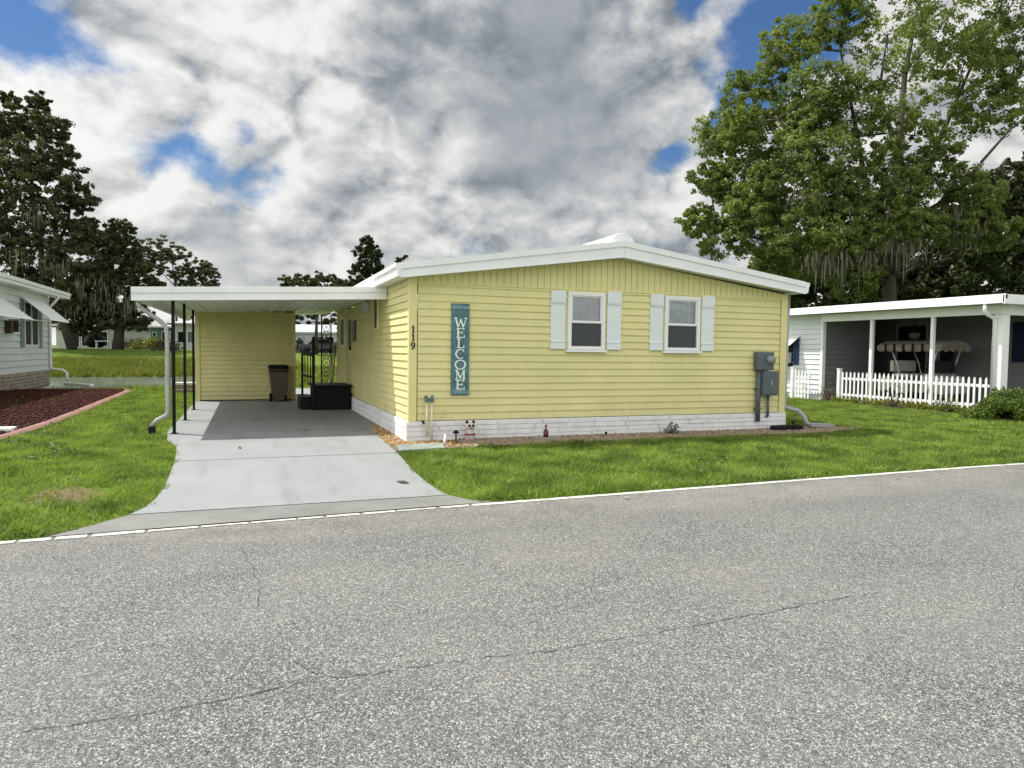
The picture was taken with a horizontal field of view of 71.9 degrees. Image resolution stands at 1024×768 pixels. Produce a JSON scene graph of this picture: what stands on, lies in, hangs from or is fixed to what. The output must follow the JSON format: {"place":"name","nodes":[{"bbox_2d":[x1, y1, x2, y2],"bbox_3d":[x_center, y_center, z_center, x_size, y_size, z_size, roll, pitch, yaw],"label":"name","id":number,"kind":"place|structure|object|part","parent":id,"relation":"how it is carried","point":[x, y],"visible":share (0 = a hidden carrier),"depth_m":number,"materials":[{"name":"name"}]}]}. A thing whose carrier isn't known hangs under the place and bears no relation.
{"place":"outdoors","nodes":[
{"label":"outdoors","id":0,"kind":"place"},
{"bbox_2d":[43,377,191,388],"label":"pond water","id":1,"kind":"structure","parent":0,"point":[103,381],"depth_m":41.47,"materials":[{"name":"grey liquid"}]},
{"bbox_2d":[48,388,497,536],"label":"driveway","id":2,"kind":"structure","parent":0,"point":[285,459],"depth_m":8.44,"materials":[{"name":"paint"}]},
{"bbox_2d":[195,312,295,400],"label":"storage shed","id":3,"kind":"structure","parent":2,"relation":"on","point":[237,354],"depth_m":18.99,"materials":[{"name":"yellow wood"}]},
{"bbox_2d":[131,287,386,434],"bbox_3d":[-5.975,-0.699,16.797,4.060,2.590,10.485,0,3,-21],"label":"carport","id":4,"kind":"object","parent":2,"relation":"on","point":[185,304],"visible":0.94,"depth_m":12.20,"materials":[{"name":"white metal"}]},
{"bbox_2d":[268,365,288,400],"bbox_3d":[-6.286,-0.024,18.992,0.528,0.972,0.622,0,3,-21],"label":"wheeled bin","id":5,"kind":"object","parent":2,"relation":"on","point":[278,376],"visible":1,"depth_m":18.77,"materials":[{"name":"brown plastic"}]},
{"bbox_2d":[297,337,351,409],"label":"entry steps","id":6,"kind":"structure","parent":2,"relation":"on","point":[329,396],"depth_m":16.48,"materials":[{"name":"black metal"}]},
{"bbox_2d":[321,315,331,382],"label":"trellis column","id":7,"kind":"structure","parent":2,"relation":"on","point":[330,340],"depth_m":20.47,"materials":[{"name":"black metal"}]},
{"bbox_2d":[329,342,334,382],"bbox_3d":[-4.931,-0.337,19.266,0.042,1.607,0.305,2,3,20],"label":"leaning pole","id":8,"kind":"object","parent":2,"relation":"on","point":[332,362],"visible":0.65,"depth_m":19.28,"materials":[{"name":"grey metal"}]},
{"bbox_2d":[332,342,336,382],"bbox_3d":[-4.822,-0.326,19.061,0.042,1.607,0.305,2,3,20],"label":"leaning pole","id":9,"kind":"object","parent":2,"relation":"on","point":[334,361],"visible":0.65,"depth_m":19.07,"materials":[{"name":"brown wood"}]},
{"bbox_2d":[0,463,1023,767],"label":"road","id":10,"kind":"structure","parent":0,"point":[862,621],"depth_m":3.87,"materials":[{"name":"grey asphalt"}]},
{"bbox_2d":[0,345,1023,540],"bbox_3d":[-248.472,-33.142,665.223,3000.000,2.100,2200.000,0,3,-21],"label":"ground","id":11,"kind":"structure","parent":0,"point":[77,352],"depth_m":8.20,"materials":[{"name":"green plant"}]},
{"bbox_2d":[0,272,70,390],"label":"neighboring house","id":12,"kind":"structure","parent":11,"relation":"on","point":[25,354],"depth_m":23.86,"materials":[{"name":"white wood"}]},
{"bbox_2d":[4,319,19,333],"bbox_3d":[-15.741,-1.816,22.251,0.315,0.450,0.705,0,3,-21],"label":"window","id":13,"kind":"structure","parent":12,"relation":"attached to","point":[12,326],"depth_m":22.05,"materials":[{"name":"brown metal"}]},
{"bbox_2d":[24,300,39,345],"bbox_3d":[-16.776,-2.090,24.615,0.080,1.550,1.780,0,3,-21],"label":"window","id":14,"kind":"structure","parent":12,"relation":"in","point":[32,338],"depth_m":24.60,"materials":[{"name":"glass"}]},
{"bbox_2d":[0,89,117,348],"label":"magnolia tree","id":15,"kind":"object","parent":11,"relation":"on","point":[82,230],"visible":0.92,"depth_m":62.74,"materials":[{"name":"green plant"}]},
{"bbox_2d":[0,388,126,434],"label":"mulch","id":16,"kind":"object","parent":11,"relation":"on","point":[89,397],"visible":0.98,"depth_m":17.36,"materials":[{"name":"brown wood"}]},
{"bbox_2d":[0,426,16,431],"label":"white trough","id":17,"kind":"object","parent":16,"relation":"on","point":[8,428],"visible":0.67,"depth_m":11.51,"materials":[{"name":"plastic"}]},
{"bbox_2d":[64,382,93,386],"bbox_3d":[-16.071,0.022,26.178,2.069,0.100,0.160,3,3,35],"label":"splash trough","id":18,"kind":"object","parent":16,"relation":"on","point":[79,384],"visible":1,"depth_m":26.02,"materials":[{"name":"white plastic"}]},
{"bbox_2d":[0,388,130,440],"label":"bed kerb","id":19,"kind":"structure","parent":11,"relation":"on","point":[34,427],"depth_m":13.41,"materials":[{"name":"beige concrete"}]},
{"bbox_2d":[84,335,106,347],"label":"shrub","id":20,"kind":"object","parent":11,"relation":"on","point":[89,342],"visible":0.62,"depth_m":67.35,"materials":[{"name":"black plant"}]},
{"bbox_2d":[52,320,150,347],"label":"house","id":21,"kind":"structure","parent":11,"relation":"on","point":[79,341],"depth_m":77.99,"materials":[{"name":"white plastic"}]},
{"bbox_2d":[72,333,79,346],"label":"window","id":22,"kind":"structure","parent":21,"relation":"in","point":[77,338],"depth_m":77.86,"materials":[{"name":"white plastic"}]},
{"bbox_2d":[81,331,107,346],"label":"window","id":23,"kind":"structure","parent":21,"relation":"in","point":[83,337],"depth_m":77.86,"materials":[{"name":"white plastic"}]},
{"bbox_2d":[95,341,112,348],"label":"garden table","id":24,"kind":"object","parent":11,"relation":"on","point":[96,342],"visible":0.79,"depth_m":65.85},
{"bbox_2d":[38,383,171,388],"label":"pond reeds","id":25,"kind":"object","parent":11,"relation":"on","point":[53,387],"visible":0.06,"depth_m":29.32,"materials":[{"name":"plant"}]},
{"bbox_2d":[49,217,166,349],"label":"oak tree","id":26,"kind":"object","parent":11,"relation":"on","point":[124,314],"visible":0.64,"depth_m":65.17,"materials":[{"name":"green plant"}]},
{"bbox_2d":[124,337,143,348],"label":"garden shrub","id":27,"kind":"object","parent":11,"relation":"on","point":[129,342],"visible":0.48,"depth_m":69.42,"materials":[{"name":"green plant"}]},
{"bbox_2d":[128,336,158,348],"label":"garden shrub","id":28,"kind":"object","parent":11,"relation":"on","point":[135,345],"visible":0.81,"depth_m":68.46,"materials":[{"name":"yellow plant"}]},
{"bbox_2d":[144,336,164,348],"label":"garden shrub","id":29,"kind":"object","parent":11,"relation":"on","point":[153,339],"visible":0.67,"depth_m":68.49,"materials":[{"name":"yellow plant"}]},
{"bbox_2d":[148,325,171,348],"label":"house","id":30,"kind":"structure","parent":11,"relation":"on","point":[157,331],"depth_m":75.90,"materials":[{"name":"teal metal"}]},
{"bbox_2d":[162,331,171,341],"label":"window","id":31,"kind":"structure","parent":30,"relation":"in","point":[163,336],"depth_m":75.84,"materials":[{"name":"white plastic"}]},
{"bbox_2d":[132,234,192,321],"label":"pine tree","id":32,"kind":"object","parent":11,"relation":"on","point":[170,256],"visible":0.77,"depth_m":91.55,"materials":[{"name":"green plant"}]},
{"bbox_2d":[150,338,182,350],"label":"garden shrub","id":33,"kind":"object","parent":11,"relation":"on","point":[161,344],"visible":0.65,"depth_m":65.66,"materials":[{"name":"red plant"}]},
{"bbox_2d":[167,320,194,349],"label":"house","id":34,"kind":"structure","parent":11,"relation":"on","point":[179,331],"depth_m":71.88,"materials":[{"name":"white"}]},
{"bbox_2d":[177,331,182,342],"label":"window","id":35,"kind":"structure","parent":34,"relation":"in","point":[179,333],"depth_m":71.84,"materials":[{"name":"black glass"}]},
{"bbox_2d":[187,331,191,342],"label":"window","id":36,"kind":"structure","parent":34,"relation":"in","point":[189,333],"depth_m":71.84,"materials":[{"name":"white plastic"}]},
{"bbox_2d":[176,382,195,392],"bbox_3d":[-10.214,0.114,22.240,0.860,0.330,0.600,0,3,-21],"label":"stone stack","id":37,"kind":"object","parent":11,"relation":"on","point":[179,386],"visible":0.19,"depth_m":21.96,"materials":[{"name":"stone"}]},
{"bbox_2d":[41,353,336,386],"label":"bank grass","id":38,"kind":"structure","parent":11,"relation":"on","point":[98,366],"depth_m":48.55,"materials":[{"name":"green plant"}]},
{"bbox_2d":[173,256,221,319],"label":"tree","id":39,"kind":"object","parent":11,"relation":"on","point":[205,269],"visible":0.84,"depth_m":91.50,"materials":[{"name":"green plant"}]},
{"bbox_2d":[296,335,304,352],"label":"garden shrub","id":40,"kind":"object","parent":11,"relation":"on","point":[299,341],"visible":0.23,"depth_m":74.04,"materials":[{"name":"green plant"}]},
{"bbox_2d":[277,270,355,354],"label":"round tree","id":41,"kind":"object","parent":11,"relation":"on","point":[295,280],"visible":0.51,"depth_m":69.54,"materials":[{"name":"green plant"}]},
{"bbox_2d":[296,313,336,324],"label":"round tree","id":42,"kind":"object","parent":11,"relation":"on","point":[301,317],"visible":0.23,"depth_m":87.36,"materials":[{"name":"green plant"}]},
{"bbox_2d":[296,324,336,352],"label":"house","id":43,"kind":"structure","parent":11,"relation":"on","point":[307,332],"depth_m":75.93,"materials":[{"name":"white"}]},
{"bbox_2d":[318,336,333,342],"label":"window","id":44,"kind":"structure","parent":43,"relation":"in","point":[319,337],"depth_m":75.84,"materials":[{"name":"white plastic"}]},
{"bbox_2d":[298,339,336,351],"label":"parked car","id":45,"kind":"object","parent":11,"relation":"on","point":[307,346],"visible":0.53,"depth_m":74.11,"materials":[{"name":"grey metal"}]},
{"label":"window","id":46,"kind":"part","parent":45,"relation":"part of","materials":[{"name":"black glass"}]},
{"bbox_2d":[345,234,384,285],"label":"cedar tree","id":47,"kind":"object","parent":11,"relation":"on","point":[367,270],"visible":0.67,"depth_m":69.53,"materials":[{"name":"green plant"}]},
{"bbox_2d":[395,255,408,262],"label":"slim tree","id":48,"kind":"object","parent":11,"relation":"on","point":[399,259],"visible":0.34,"depth_m":69.75,"materials":[{"name":"green plant"}]},
{"bbox_2d":[397,443,444,451],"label":"stepping slab","id":49,"kind":"structure","parent":11,"relation":"on","point":[410,447],"depth_m":10.32,"materials":[{"name":"white concrete"}]},
{"bbox_2d":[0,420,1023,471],"bbox_3d":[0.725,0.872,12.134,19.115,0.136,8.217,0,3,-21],"label":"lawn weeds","id":50,"kind":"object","parent":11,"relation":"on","point":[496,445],"visible":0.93,"depth_m":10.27,"materials":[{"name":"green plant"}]},
{"bbox_2d":[336,233,809,441],"bbox_3d":[0.199,-1.029,16.573,7.870,3.520,9.825,0,3,-21],"label":"mobile home","id":51,"kind":"object","parent":11,"relation":"on","point":[620,333],"visible":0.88,"depth_m":12.16,"materials":[{"name":"yellow"}]},
{"bbox_2d":[340,317,345,346],"bbox_3d":[-4.388,-1.342,18.317,0.050,0.750,0.800,0,3,-21],"label":"window","id":52,"kind":"structure","parent":51,"relation":"in","point":[342,320],"depth_m":18.31,"materials":[{"name":"white plastic"}]},
{"bbox_2d":[348,312,350,387],"bbox_3d":[-3.936,-0.818,17.092,0.115,1.830,0.820,0,3,-21],"label":"door","id":53,"kind":"structure","parent":51,"relation":"in","point":[349,314],"depth_m":17.18,"materials":[{"name":"black paint"}]},
{"bbox_2d":[373,299,379,329],"bbox_3d":[-2.618,-1.369,13.623,0.050,0.650,0.480,0,3,-21],"label":"window","id":54,"kind":"structure","parent":51,"relation":"in","point":[376,303],"depth_m":13.55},
{"bbox_2d":[421,395,433,440],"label":"pipes","id":55,"kind":"object","parent":51,"relation":"attached to","point":[427,399],"visible":1,"depth_m":11.03,"materials":[{"name":"beige plastic"}]},
{"bbox_2d":[451,303,469,394],"bbox_3d":[-0.825,-0.549,11.261,0.298,1.460,0.038,0,3,-21],"label":"welcome sign","id":56,"kind":"object","parent":51,"relation":"attached to","point":[460,318],"visible":1,"depth_m":11.25,"materials":[{"name":"teal wood"}]},
{"bbox_2d":[565,291,606,352],"bbox_3d":[1.234,-1.056,12.126,0.770,1.020,0.305,0,3,-21],"label":"window","id":57,"kind":"structure","parent":51,"relation":"in","point":[584,330],"depth_m":12.08,"materials":[{"name":"white plastic"}]},
{"bbox_2d":[662,296,701,353],"bbox_3d":[3.031,-1.066,12.803,0.810,1.020,0.305,0,3,-21],"label":"window","id":58,"kind":"structure","parent":51,"relation":"in","point":[680,335],"depth_m":12.77,"materials":[{"name":"white plastic"}]},
{"bbox_2d":[753,352,778,421],"bbox_3d":[4.801,0.054,13.321,0.465,1.315,0.241,0,3,-21],"label":"electric meter","id":59,"kind":"object","parent":51,"relation":"attached to","point":[767,383],"visible":1,"depth_m":13.28,"materials":[{"name":"grey metal"}]},
{"bbox_2d":[785,295,834,427],"bbox_3d":[5.782,-0.422,13.632,1.038,2.560,0.270,0,3,-4],"label":"downspout","id":60,"kind":"object","parent":51,"relation":"attached to","point":[806,421],"visible":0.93,"depth_m":13.63,"materials":[{"name":"white metal"}]},
{"bbox_2d":[372,422,808,450],"bbox_3d":[1.903,0.827,13.527,9.180,0.001,4.300,0,3,-21],"label":"gravel bed","id":61,"kind":"object","parent":11,"relation":"on","point":[394,447],"visible":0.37,"depth_m":11.00,"materials":[{"name":"beige gravel"}]},
{"bbox_2d":[371,422,468,446],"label":"tan gravel","id":62,"kind":"structure","parent":61,"relation":"on","point":[389,435],"depth_m":11.09,"materials":[{"name":"beige gravel"}]},
{"bbox_2d":[453,430,458,441],"bbox_3d":[-0.876,0.822,11.034,0.100,0.200,0.100,0,3,-21],"label":"path light","id":63,"kind":"object","parent":61,"relation":"on","point":[455,432],"visible":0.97,"depth_m":11.02,"materials":[{"name":"black paint"}]},
{"bbox_2d":[457,426,858,447],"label":"gravel","id":64,"kind":"structure","parent":61,"relation":"on","point":[516,440],"depth_m":12.04,"materials":[{"name":"brown gravel"}]},
{"bbox_2d":[465,420,474,440],"bbox_3d":[-0.664,0.741,11.216,0.175,0.350,0.171,0,3,-21],"label":"garden figurine","id":65,"kind":"object","parent":64,"relation":"on","point":[470,433],"visible":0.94,"depth_m":11.16,"materials":[{"name":"white ceramic"}]},
{"bbox_2d":[533,436,562,439],"bbox_3d":[0.577,0.892,11.575,0.460,0.045,0.220,0,3,-21],"label":"paver","id":66,"kind":"object","parent":64,"relation":"on","point":[548,437],"visible":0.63,"depth_m":11.51,"materials":[{"name":"concrete"}]},
{"bbox_2d":[543,425,548,436],"bbox_3d":[0.556,0.769,11.571,0.086,0.200,0.086,0,3,-21],"label":"red bottle","id":67,"kind":"object","parent":66,"relation":"on","point":[545,432],"visible":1,"depth_m":11.54,"materials":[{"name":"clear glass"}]},
{"bbox_2d":[663,421,680,433],"bbox_3d":[2.807,0.774,12.412,0.314,0.252,0.251,-2,4,-43],"label":"bed plant","id":68,"kind":"object","parent":64,"relation":"on","point":[671,430],"visible":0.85,"depth_m":12.39,"materials":[{"name":"green plant"}]},
{"bbox_2d":[770,425,802,430],"bbox_3d":[5.182,0.824,13.337,0.725,0.082,0.287,0,3,-21],"label":"hose","id":69,"kind":"object","parent":64,"relation":"on","point":[782,427],"visible":0.97,"depth_m":13.26,"materials":[{"name":"black rubber"}]},
{"bbox_2d":[790,367,811,398],"bbox_3d":[9.275,-0.021,22.675,0.120,1.030,0.840,0,3,-21],"label":"picket fence","id":70,"kind":"object","parent":11,"relation":"on","point":[793,380],"visible":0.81,"depth_m":22.73,"materials":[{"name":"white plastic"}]},
{"bbox_2d":[747,227,881,308],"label":"shade tree","id":71,"kind":"object","parent":11,"relation":"on","point":[806,299],"visible":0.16,"depth_m":54.63,"materials":[{"name":"green plant"}]},
{"bbox_2d":[817,385,834,400],"bbox_3d":[9.664,0.249,21.670,0.562,0.632,0.652,0,3,-21],"label":"dry shrub","id":72,"kind":"object","parent":11,"relation":"on","point":[826,397],"visible":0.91,"depth_m":21.60,"materials":[{"name":"brown plant"}]},
{"bbox_2d":[673,0,1023,301],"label":"broadleaf tree","id":73,"kind":"object","parent":11,"relation":"on","point":[904,221],"visible":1,"depth_m":34.87,"materials":[{"name":"green plant"}]},
{"bbox_2d":[883,383,904,408],"bbox_3d":[10.374,0.322,19.195,0.522,0.750,0.774,1,3,15],"label":"dry shrub","id":74,"kind":"object","parent":11,"relation":"on","point":[891,403],"visible":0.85,"depth_m":19.17,"materials":[{"name":"brown plant"}]},
{"bbox_2d":[830,395,969,412],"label":"weeds","id":75,"kind":"object","parent":11,"relation":"on","point":[923,405],"visible":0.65,"depth_m":19.15,"materials":[{"name":"green plant"}]},
{"bbox_2d":[787,293,1023,411],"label":"porch home","id":76,"kind":"object","parent":11,"relation":"on","point":[826,343],"visible":0.51,"depth_m":21.46,"materials":[{"name":"white"}]},
{"bbox_2d":[788,353,790,362],"bbox_3d":[9.060,-0.880,23.630,0.300,0.350,0.500,0,3,-21],"label":"air conditioner","id":77,"kind":"object","parent":76,"relation":"attached to","point":[789,357],"visible":0.09,"depth_m":23.42,"materials":[{"name":"white metal"}]},
{"bbox_2d":[788,343,792,365],"bbox_3d":[9.197,-1.072,23.704,0.030,0.930,0.640,0,3,-21],"label":"window","id":78,"kind":"structure","parent":76,"relation":"in","point":[790,349],"depth_m":23.44,"materials":[{"name":"black glass"}]},
{"bbox_2d":[894,322,928,377],"bbox_3d":[13.043,-0.939,23.043,0.060,2.120,1.200,0,3,-21],"label":"door","id":79,"kind":"structure","parent":76,"relation":"in","point":[924,330],"depth_m":22.93,"materials":[{"name":"black"}]},
{"bbox_2d":[908,318,920,339],"bbox_3d":[12.598,-1.776,22.083,0.340,0.771,0.340,0,3,-21],"label":"hanging basket","id":80,"kind":"object","parent":76,"relation":"hanging from","point":[914,336],"visible":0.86,"depth_m":22.00,"materials":[{"name":"black paint"}]},
{"bbox_2d":[877,340,971,404],"bbox_3d":[12.242,-0.359,21.116,1.176,1.877,2.206,0,3,-21],"label":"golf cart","id":81,"kind":"object","parent":76,"relation":"on","point":[946,360],"visible":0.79,"depth_m":20.55,"materials":[{"name":"fabric"}]},
{"bbox_2d":[836,369,989,409],"bbox_3d":[10.720,0.157,19.270,0.120,1.030,4.680,0,3,-21],"label":"picket fence","id":82,"kind":"object","parent":11,"relation":"on","point":[841,378],"visible":0.77,"depth_m":19.07,"materials":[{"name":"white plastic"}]},
{"bbox_2d":[843,237,986,300],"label":"shade tree","id":83,"kind":"object","parent":11,"relation":"on","point":[932,279],"visible":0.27,"depth_m":56.21,"materials":[{"name":"green plant"}]},
{"bbox_2d":[933,395,959,412],"bbox_3d":[11.001,0.516,17.874,0.576,0.487,0.783,0,3,-21],"label":"dry shrub","id":84,"kind":"object","parent":11,"relation":"on","point":[947,408],"visible":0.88,"depth_m":17.84,"materials":[{"name":"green plant"}]},
{"bbox_2d":[938,151,1023,295],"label":"shade tree","id":85,"kind":"object","parent":11,"relation":"on","point":[1003,271],"visible":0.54,"depth_m":50.54,"materials":[{"name":"green plant"}]},
{"bbox_2d":[957,386,1023,421],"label":"hedge bush","id":86,"kind":"object","parent":11,"relation":"on","point":[1006,404],"visible":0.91,"depth_m":15.89,"materials":[{"name":"green plant"}]},
{"bbox_2d":[0,0,1023,344],"label":"sky","id":87,"kind":"structure","parent":0,"point":[264,139],"materials":[{"name":"white"}]}
]}

